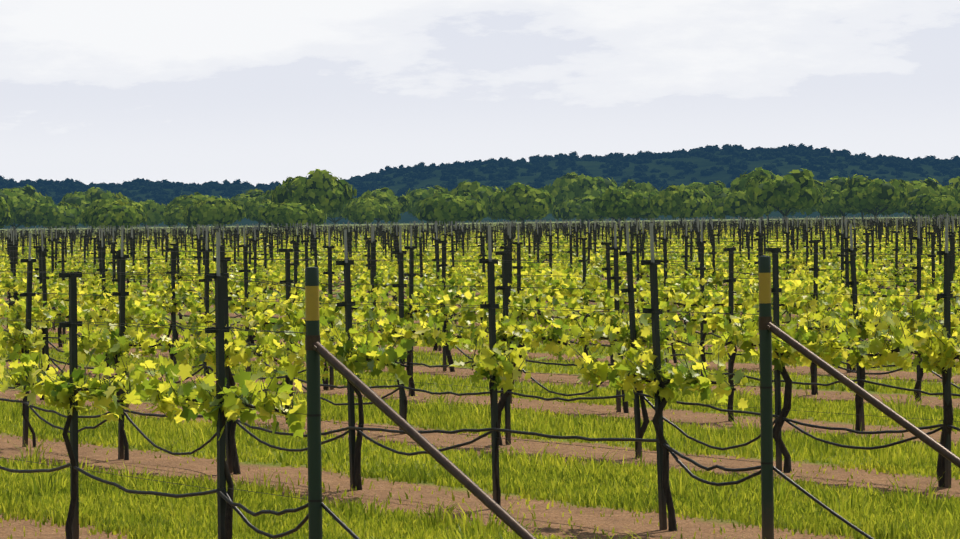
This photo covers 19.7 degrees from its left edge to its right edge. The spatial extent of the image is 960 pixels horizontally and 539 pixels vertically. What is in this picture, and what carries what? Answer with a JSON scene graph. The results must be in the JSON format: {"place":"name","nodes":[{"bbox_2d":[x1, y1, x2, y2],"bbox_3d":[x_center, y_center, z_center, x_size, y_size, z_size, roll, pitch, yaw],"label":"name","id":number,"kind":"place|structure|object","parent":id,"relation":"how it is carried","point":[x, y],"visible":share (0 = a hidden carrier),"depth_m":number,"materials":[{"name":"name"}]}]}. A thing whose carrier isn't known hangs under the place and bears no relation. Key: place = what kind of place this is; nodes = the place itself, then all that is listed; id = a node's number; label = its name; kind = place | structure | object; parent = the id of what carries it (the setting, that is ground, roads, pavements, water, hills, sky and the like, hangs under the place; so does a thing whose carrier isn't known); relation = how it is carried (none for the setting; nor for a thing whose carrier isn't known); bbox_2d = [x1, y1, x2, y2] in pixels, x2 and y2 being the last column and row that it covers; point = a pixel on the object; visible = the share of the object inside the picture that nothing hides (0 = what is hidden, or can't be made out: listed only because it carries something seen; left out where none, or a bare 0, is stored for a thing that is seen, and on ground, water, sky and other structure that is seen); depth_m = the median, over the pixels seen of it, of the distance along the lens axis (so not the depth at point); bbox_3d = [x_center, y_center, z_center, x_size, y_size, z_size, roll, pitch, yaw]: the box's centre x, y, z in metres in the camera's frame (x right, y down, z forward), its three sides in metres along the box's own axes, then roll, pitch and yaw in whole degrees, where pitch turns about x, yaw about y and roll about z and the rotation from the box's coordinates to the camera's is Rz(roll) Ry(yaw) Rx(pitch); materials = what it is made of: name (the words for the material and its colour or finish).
{"place":"outdoors","nodes":[
{"label":"outdoors","id":0,"kind":"place"},
{"bbox_2d":[0,313,959,538],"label":"grass","id":1,"kind":"structure","parent":0,"point":[35,496],"depth_m":21.50,"materials":[{"name":"green plant"}]},
{"bbox_2d":[0,216,959,538],"bbox_3d":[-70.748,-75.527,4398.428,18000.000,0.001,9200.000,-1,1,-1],"label":"ground","id":2,"kind":"structure","parent":0,"point":[588,520],"depth_m":23.52,"materials":[{"name":"brown soil"}]},
{"bbox_2d":[0,197,13,227],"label":"tree","id":3,"kind":"object","parent":2,"relation":"on","point":[6,216],"visible":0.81,"depth_m":532.79,"materials":[{"name":"green plant"}]},
{"bbox_2d":[0,189,14,209],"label":"tree","id":4,"kind":"object","parent":2,"relation":"on","point":[7,199],"visible":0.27,"depth_m":590.70,"materials":[{"name":"green plant"}]},
{"bbox_2d":[2,194,41,229],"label":"tree","id":5,"kind":"object","parent":2,"relation":"on","point":[21,202],"visible":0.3,"depth_m":649.73,"materials":[{"name":"green plant"}]},
{"bbox_2d":[0,184,53,229],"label":"tree","id":6,"kind":"object","parent":2,"relation":"on","point":[22,191],"visible":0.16,"depth_m":722.70,"materials":[{"name":"green plant"}]},
{"bbox_2d":[14,202,83,229],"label":"tree","id":7,"kind":"object","parent":2,"relation":"on","point":[59,215],"visible":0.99,"depth_m":593.08,"materials":[{"name":"green plant"}]},
{"bbox_2d":[69,201,90,233],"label":"tree","id":8,"kind":"object","parent":2,"relation":"on","point":[85,206],"visible":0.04,"depth_m":649.18,"materials":[{"name":"green plant"}]},
{"bbox_2d":[61,187,134,231],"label":"tree","id":9,"kind":"object","parent":2,"relation":"on","point":[90,195],"visible":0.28,"depth_m":715.99,"materials":[{"name":"green plant"}]},
{"bbox_2d":[81,202,144,234],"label":"tree","id":10,"kind":"object","parent":2,"relation":"on","point":[115,214],"visible":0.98,"depth_m":484.02,"materials":[{"name":"green plant"}]},
{"bbox_2d":[80,198,147,228],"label":"tree","id":11,"kind":"object","parent":2,"relation":"on","point":[98,203],"visible":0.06,"depth_m":543.20,"materials":[{"name":"green plant"}]},
{"bbox_2d":[129,199,165,227],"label":"tree","id":12,"kind":"object","parent":2,"relation":"on","point":[155,213],"visible":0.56,"depth_m":700.90,"materials":[{"name":"green plant"}]},
{"bbox_2d":[162,203,209,231],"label":"tree","id":13,"kind":"object","parent":2,"relation":"on","point":[173,215],"visible":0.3,"depth_m":595.53,"materials":[{"name":"green plant"}]},
{"bbox_2d":[164,192,222,231],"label":"tree","id":14,"kind":"object","parent":2,"relation":"on","point":[182,201],"visible":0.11,"depth_m":650.97,"materials":[{"name":"green plant"}]},
{"bbox_2d":[182,196,245,226],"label":"tree","id":15,"kind":"object","parent":2,"relation":"on","point":[212,210],"visible":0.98,"depth_m":529.37,"materials":[{"name":"green plant"}]},
{"bbox_2d":[228,189,262,229],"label":"tree","id":16,"kind":"object","parent":2,"relation":"on","point":[243,198],"visible":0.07,"depth_m":717.78,"materials":[{"name":"green plant"}]},
{"bbox_2d":[243,199,275,231],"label":"tree","id":17,"kind":"object","parent":2,"relation":"on","point":[253,208],"visible":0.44,"depth_m":599.36,"materials":[{"name":"green plant"}]},
{"bbox_2d":[255,190,270,202],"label":"tree","id":18,"kind":"object","parent":2,"relation":"on","point":[266,195],"visible":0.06,"depth_m":656.58,"materials":[{"name":"green plant"}]},
{"bbox_2d":[258,200,326,233],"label":"tree","id":19,"kind":"object","parent":2,"relation":"on","point":[283,213],"visible":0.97,"depth_m":496.58,"materials":[{"name":"green plant"}]},
{"bbox_2d":[271,169,356,213],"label":"tree","id":20,"kind":"object","parent":2,"relation":"on","point":[325,191],"visible":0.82,"depth_m":523.35,"materials":[{"name":"green plant"}]},
{"bbox_2d":[325,198,353,227],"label":"tree","id":21,"kind":"object","parent":2,"relation":"on","point":[331,215],"visible":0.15,"depth_m":725.84,"materials":[{"name":"green plant"}]},
{"bbox_2d":[340,197,400,226],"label":"tree","id":22,"kind":"object","parent":2,"relation":"on","point":[365,210],"visible":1,"depth_m":572.13,"materials":[{"name":"green plant"}]},
{"bbox_2d":[351,187,412,224],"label":"tree","id":23,"kind":"object","parent":2,"relation":"on","point":[386,195],"visible":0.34,"depth_m":638.36,"materials":[{"name":"green plant"}]},
{"bbox_2d":[305,267,535,538],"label":"end post","id":24,"kind":"object","parent":2,"relation":"on","point":[315,349],"visible":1,"depth_m":14.85,"materials":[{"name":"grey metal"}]},
{"bbox_2d":[404,185,445,223],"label":"tree","id":25,"kind":"object","parent":2,"relation":"on","point":[416,196],"visible":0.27,"depth_m":715.82,"materials":[{"name":"green plant"}]},
{"bbox_2d":[415,194,487,226],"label":"tree","id":26,"kind":"object","parent":2,"relation":"on","point":[450,209],"visible":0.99,"depth_m":508.99,"materials":[{"name":"green plant"}]},
{"bbox_2d":[416,190,486,228],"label":"tree","id":27,"kind":"object","parent":2,"relation":"on","point":[468,196],"visible":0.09,"depth_m":587.55,"materials":[{"name":"green plant"}]},
{"bbox_2d":[434,180,504,227],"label":"tree","id":28,"kind":"object","parent":2,"relation":"on","point":[483,192],"visible":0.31,"depth_m":633.53,"materials":[{"name":"green plant"}]},
{"bbox_2d":[0,213,959,538],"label":"trellis posts","id":29,"kind":"object","parent":2,"relation":"on","point":[222,313],"visible":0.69,"depth_m":32.23,"materials":[{"name":"metal"}]},
{"bbox_2d":[0,217,959,499],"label":"trellis wires","id":30,"kind":"object","parent":29,"relation":"attached to","point":[524,227],"visible":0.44,"depth_m":38.90,"materials":[{"name":"grey metal"}]},
{"bbox_2d":[0,236,959,538],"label":"irrigation hoses","id":31,"kind":"object","parent":29,"relation":"attached to","point":[354,536],"visible":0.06,"depth_m":21.15,"materials":[{"name":"black rubber"}]},
{"bbox_2d":[0,235,959,538],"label":"grapevine trunks","id":32,"kind":"object","parent":2,"relation":"on","point":[946,431],"depth_m":21.51,"materials":[{"name":"brown plant"}]},
{"bbox_2d":[0,292,959,439],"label":"vine foliage","id":33,"kind":"object","parent":32,"relation":"attached to","point":[931,347],"visible":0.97,"depth_m":20.40,"materials":[{"name":"green plant"}]},
{"bbox_2d":[0,224,959,341],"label":"vine foliage","id":34,"kind":"object","parent":32,"relation":"attached to","point":[137,307],"visible":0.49,"depth_m":39.55,"materials":[{"name":"green plant"}]},
{"bbox_2d":[485,192,547,221],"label":"tree","id":35,"kind":"object","parent":2,"relation":"on","point":[493,213],"visible":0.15,"depth_m":602.05,"materials":[{"name":"green plant"}]},
{"bbox_2d":[491,182,552,223],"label":"tree","id":36,"kind":"object","parent":2,"relation":"on","point":[516,200],"visible":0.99,"depth_m":547.48,"materials":[{"name":"green plant"}]},
{"bbox_2d":[503,188,556,218],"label":"tree","id":37,"kind":"object","parent":2,"relation":"on","point":[550,209],"visible":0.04,"depth_m":707.49,"materials":[{"name":"green plant"}]},
{"bbox_2d":[540,172,616,225],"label":"tree","id":38,"kind":"object","parent":2,"relation":"on","point":[572,186],"visible":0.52,"depth_m":713.79,"materials":[{"name":"green plant"}]},
{"bbox_2d":[552,194,608,226],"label":"tree","id":39,"kind":"object","parent":2,"relation":"on","point":[577,209],"visible":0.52,"depth_m":640.79,"materials":[{"name":"green plant"}]},
{"bbox_2d":[591,188,653,222],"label":"tree","id":40,"kind":"object","parent":2,"relation":"on","point":[611,202],"visible":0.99,"depth_m":493.38,"materials":[{"name":"green plant"}]},
{"bbox_2d":[614,179,658,195],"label":"tree","id":41,"kind":"object","parent":2,"relation":"on","point":[629,186],"visible":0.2,"depth_m":706.18,"materials":[{"name":"green plant"}]},
{"bbox_2d":[612,191,663,224],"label":"tree","id":42,"kind":"object","parent":2,"relation":"on","point":[649,215],"visible":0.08,"depth_m":586.05,"materials":[{"name":"green plant"}]},
{"bbox_2d":[647,185,716,222],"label":"tree","id":43,"kind":"object","parent":2,"relation":"on","point":[681,202],"visible":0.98,"depth_m":529.79,"materials":[{"name":"green plant"}]},
{"bbox_2d":[659,182,728,221],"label":"tree","id":44,"kind":"object","parent":2,"relation":"on","point":[689,186],"visible":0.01,"depth_m":708.15,"materials":[{"name":"green plant"}]},
{"bbox_2d":[690,180,728,221],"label":"tree","id":45,"kind":"object","parent":2,"relation":"on","point":[714,188],"visible":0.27,"depth_m":644.84,"materials":[{"name":"green plant"}]},
{"bbox_2d":[710,189,776,223],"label":"tree","id":46,"kind":"object","parent":2,"relation":"on","point":[733,204],"visible":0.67,"depth_m":549.61,"materials":[{"name":"green plant"}]},
{"bbox_2d":[728,167,789,219],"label":"tree","id":47,"kind":"object","parent":2,"relation":"on","point":[739,183],"visible":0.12,"depth_m":594.92,"materials":[{"name":"green plant"}]},
{"bbox_2d":[766,208,800,221],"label":"tree","id":48,"kind":"object","parent":2,"relation":"on","point":[792,212],"visible":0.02,"depth_m":706.27,"materials":[{"name":"green plant"}]},
{"bbox_2d":[746,168,822,226],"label":"tree","id":49,"kind":"object","parent":2,"relation":"on","point":[796,189],"visible":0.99,"depth_m":486.92,"materials":[{"name":"green plant"}]},
{"bbox_2d":[788,175,850,216],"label":"tree","id":50,"kind":"object","parent":2,"relation":"on","point":[837,183],"visible":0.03,"depth_m":654.07,"materials":[{"name":"green plant"}]},
{"bbox_2d":[815,186,875,219],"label":"tree","id":51,"kind":"object","parent":2,"relation":"on","point":[829,204],"visible":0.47,"depth_m":581.18,"materials":[{"name":"green plant"}]},
{"bbox_2d":[758,256,959,538],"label":"end post","id":52,"kind":"object","parent":2,"relation":"on","point":[767,327],"visible":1,"depth_m":16.75,"materials":[{"name":"green paint"}]},
{"bbox_2d":[840,174,908,219],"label":"tree","id":53,"kind":"object","parent":2,"relation":"on","point":[862,193],"visible":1,"depth_m":530.33,"materials":[{"name":"green plant"}]},
{"bbox_2d":[874,177,956,219],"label":"tree","id":54,"kind":"object","parent":2,"relation":"on","point":[925,186],"visible":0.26,"depth_m":576.35,"materials":[{"name":"green plant"}]},
{"bbox_2d":[905,193,959,218],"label":"tree","id":55,"kind":"object","parent":2,"relation":"on","point":[930,205],"visible":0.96,"depth_m":501.15,"materials":[{"name":"green plant"}]},
{"bbox_2d":[944,177,959,201],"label":"tree","id":56,"kind":"object","parent":2,"relation":"on","point":[956,181],"visible":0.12,"depth_m":588.18,"materials":[{"name":"green plant"}]},
{"bbox_2d":[0,151,959,228],"bbox_3d":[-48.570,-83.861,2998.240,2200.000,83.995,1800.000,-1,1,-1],"label":"distant ridge","id":57,"kind":"structure","parent":0,"point":[592,168],"depth_m":2663.05,"materials":[{"name":"green plant"}]},
{"bbox_2d":[16,181,33,186],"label":"ridge tree","id":58,"kind":"object","parent":57,"relation":"on","point":[24,183],"visible":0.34,"depth_m":2841.32,"materials":[{"name":"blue plant"}]},
{"bbox_2d":[38,186,51,195],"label":"ridge tree","id":59,"kind":"object","parent":57,"relation":"on","point":[43,189],"visible":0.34,"depth_m":2689.28,"materials":[{"name":"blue plant"}]},
{"bbox_2d":[57,186,70,193],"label":"ridge tree","id":60,"kind":"object","parent":57,"relation":"on","point":[63,189],"visible":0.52,"depth_m":2719.85,"materials":[{"name":"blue plant"}]},
{"bbox_2d":[168,188,184,196],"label":"ridge tree","id":61,"kind":"object","parent":57,"relation":"on","point":[177,192],"visible":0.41,"depth_m":2702.21,"materials":[{"name":"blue plant"}]},
{"bbox_2d":[198,189,214,194],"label":"ridge tree","id":62,"kind":"object","parent":57,"relation":"on","point":[204,192],"visible":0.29,"depth_m":2735.95,"materials":[{"name":"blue plant"}]},
{"bbox_2d":[214,185,230,190],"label":"ridge tree","id":63,"kind":"object","parent":57,"relation":"on","point":[221,188],"visible":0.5,"depth_m":2793.52,"materials":[{"name":"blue plant"}]},
{"bbox_2d":[221,179,237,188],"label":"ridge tree","id":64,"kind":"object","parent":57,"relation":"on","point":[228,184],"visible":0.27,"depth_m":2830.66,"materials":[{"name":"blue plant"}]},
{"bbox_2d":[397,167,409,173],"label":"ridge tree","id":65,"kind":"object","parent":57,"relation":"on","point":[404,171],"visible":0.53,"depth_m":2851.76,"materials":[{"name":"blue plant"}]},
{"bbox_2d":[417,167,438,178],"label":"ridge tree","id":66,"kind":"object","parent":57,"relation":"on","point":[429,171],"visible":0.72,"depth_m":2734.54,"materials":[{"name":"blue plant"}]},
{"bbox_2d":[439,184,457,190],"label":"ridge tree","id":67,"kind":"object","parent":57,"relation":"on","point":[449,187],"visible":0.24,"depth_m":2583.51,"materials":[{"name":"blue plant"}]},
{"bbox_2d":[458,170,475,178],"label":"ridge tree","id":68,"kind":"object","parent":57,"relation":"on","point":[469,174],"visible":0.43,"depth_m":2680.06,"materials":[{"name":"blue plant"}]},
{"bbox_2d":[470,175,486,180],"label":"ridge tree","id":69,"kind":"object","parent":57,"relation":"on","point":[478,178],"visible":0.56,"depth_m":2650.32,"materials":[{"name":"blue plant"}]},
{"bbox_2d":[489,180,504,186],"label":"ridge tree","id":70,"kind":"object","parent":57,"relation":"on","point":[496,183],"visible":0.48,"depth_m":2602.07,"materials":[{"name":"blue plant"}]},
{"bbox_2d":[520,168,535,175],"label":"ridge tree","id":71,"kind":"object","parent":57,"relation":"on","point":[529,172],"visible":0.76,"depth_m":2674.40,"materials":[{"name":"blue plant"}]},
{"bbox_2d":[531,157,544,162],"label":"ridge tree","id":72,"kind":"object","parent":57,"relation":"on","point":[538,159],"visible":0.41,"depth_m":2953.67,"materials":[{"name":"blue plant"}]},
{"bbox_2d":[539,169,558,178],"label":"ridge tree","id":73,"kind":"object","parent":57,"relation":"on","point":[545,172],"visible":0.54,"depth_m":2639.04,"materials":[{"name":"blue plant"}]},
{"bbox_2d":[558,154,577,161],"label":"ridge tree","id":74,"kind":"object","parent":57,"relation":"on","point":[570,157],"visible":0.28,"depth_m":2882.54,"materials":[{"name":"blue plant"}]},
{"bbox_2d":[608,170,623,175],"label":"ridge tree","id":75,"kind":"object","parent":57,"relation":"on","point":[616,173],"visible":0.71,"depth_m":2668.73,"materials":[{"name":"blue plant"}]},
{"bbox_2d":[621,155,636,161],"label":"ridge tree","id":76,"kind":"object","parent":57,"relation":"on","point":[629,158],"visible":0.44,"depth_m":2849.27,"materials":[{"name":"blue plant"}]},
{"bbox_2d":[631,171,648,177],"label":"ridge tree","id":77,"kind":"object","parent":57,"relation":"on","point":[637,174],"visible":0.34,"depth_m":2642.18,"materials":[{"name":"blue plant"}]},
{"bbox_2d":[634,165,647,171],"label":"ridge tree","id":78,"kind":"object","parent":57,"relation":"on","point":[641,169],"visible":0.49,"depth_m":2710.71,"materials":[{"name":"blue plant"}]},
{"bbox_2d":[639,175,652,182],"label":"ridge tree","id":79,"kind":"object","parent":57,"relation":"on","point":[646,179],"visible":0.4,"depth_m":2594.75,"materials":[{"name":"blue plant"}]},
{"bbox_2d":[648,152,662,159],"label":"ridge tree","id":80,"kind":"object","parent":57,"relation":"on","point":[657,156],"visible":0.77,"depth_m":2852.74,"materials":[{"name":"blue plant"}]},
{"bbox_2d":[650,177,667,185],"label":"ridge tree","id":81,"kind":"object","parent":57,"relation":"on","point":[656,181],"visible":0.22,"depth_m":2562.03,"materials":[{"name":"blue plant"}]},
{"bbox_2d":[674,161,691,169],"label":"ridge tree","id":82,"kind":"object","parent":57,"relation":"on","point":[680,165],"visible":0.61,"depth_m":2707.45,"materials":[{"name":"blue plant"}]},
{"bbox_2d":[677,166,695,174],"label":"ridge tree","id":83,"kind":"object","parent":57,"relation":"on","point":[689,170],"visible":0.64,"depth_m":2661.10,"materials":[{"name":"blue plant"}]},
{"bbox_2d":[700,169,714,175],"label":"ridge tree","id":84,"kind":"object","parent":57,"relation":"on","point":[706,172],"visible":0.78,"depth_m":2626.59,"materials":[{"name":"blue plant"}]},
{"bbox_2d":[710,166,724,172],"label":"ridge tree","id":85,"kind":"object","parent":57,"relation":"on","point":[716,169],"visible":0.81,"depth_m":2641.78,"materials":[{"name":"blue plant"}]},
{"bbox_2d":[721,146,735,154],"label":"ridge tree","id":86,"kind":"object","parent":57,"relation":"on","point":[730,151],"visible":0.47,"depth_m":2862.57,"materials":[{"name":"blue plant"}]},
{"bbox_2d":[729,169,751,178],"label":"ridge tree","id":87,"kind":"object","parent":57,"relation":"on","point":[737,173],"visible":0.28,"depth_m":2588.62,"materials":[{"name":"blue plant"}]},
{"bbox_2d":[740,152,755,157],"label":"ridge tree","id":88,"kind":"object","parent":57,"relation":"on","point":[745,155],"visible":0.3,"depth_m":2805.64,"materials":[{"name":"blue plant"}]},
{"bbox_2d":[764,163,778,170],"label":"ridge tree","id":89,"kind":"object","parent":57,"relation":"on","point":[770,166],"visible":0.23,"depth_m":2643.67,"materials":[{"name":"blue plant"}]},
{"bbox_2d":[786,148,800,154],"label":"ridge tree","id":90,"kind":"object","parent":57,"relation":"on","point":[791,151],"visible":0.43,"depth_m":2881.91,"materials":[{"name":"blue plant"}]},
{"bbox_2d":[787,158,806,164],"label":"ridge tree","id":91,"kind":"object","parent":57,"relation":"on","point":[796,161],"visible":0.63,"depth_m":2713.42,"materials":[{"name":"blue plant"}]},
{"bbox_2d":[813,166,830,172],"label":"ridge tree","id":92,"kind":"object","parent":57,"relation":"on","point":[820,169],"visible":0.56,"depth_m":2638.76,"materials":[{"name":"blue plant"}]},
{"bbox_2d":[816,170,832,178],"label":"ridge tree","id":93,"kind":"object","parent":57,"relation":"on","point":[823,174],"visible":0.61,"depth_m":2577.91,"materials":[{"name":"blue plant"}]},
{"bbox_2d":[818,148,831,155],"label":"ridge tree","id":94,"kind":"object","parent":57,"relation":"on","point":[826,152],"visible":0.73,"depth_m":2854.32,"materials":[{"name":"blue plant"}]},
{"bbox_2d":[835,149,848,156],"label":"ridge tree","id":95,"kind":"object","parent":57,"relation":"on","point":[842,153],"visible":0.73,"depth_m":2866.46,"materials":[{"name":"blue plant"}]},
{"bbox_2d":[844,155,862,161],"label":"ridge tree","id":96,"kind":"object","parent":57,"relation":"on","point":[848,158],"visible":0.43,"depth_m":2775.43,"materials":[{"name":"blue plant"}]},
{"bbox_2d":[858,162,878,169],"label":"ridge tree","id":97,"kind":"object","parent":57,"relation":"on","point":[864,166],"visible":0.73,"depth_m":2703.21,"materials":[{"name":"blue plant"}]},
{"bbox_2d":[866,157,883,164],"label":"ridge tree","id":98,"kind":"object","parent":57,"relation":"on","point":[877,161],"visible":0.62,"depth_m":2754.59,"materials":[{"name":"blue plant"}]},
{"bbox_2d":[911,158,927,164],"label":"ridge tree","id":99,"kind":"object","parent":57,"relation":"on","point":[921,161],"visible":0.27,"depth_m":2879.86,"materials":[{"name":"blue plant"}]},
{"bbox_2d":[910,166,929,173],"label":"ridge tree","id":100,"kind":"object","parent":57,"relation":"on","point":[918,170],"visible":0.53,"depth_m":2671.41,"materials":[{"name":"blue plant"}]},
{"bbox_2d":[927,159,942,165],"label":"ridge tree","id":101,"kind":"object","parent":57,"relation":"on","point":[934,162],"visible":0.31,"depth_m":2836.26,"materials":[{"name":"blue plant"}]},
{"bbox_2d":[0,0,959,186],"label":"sky","id":102,"kind":"structure","parent":0,"point":[254,92],"materials":[{"name":"white"}]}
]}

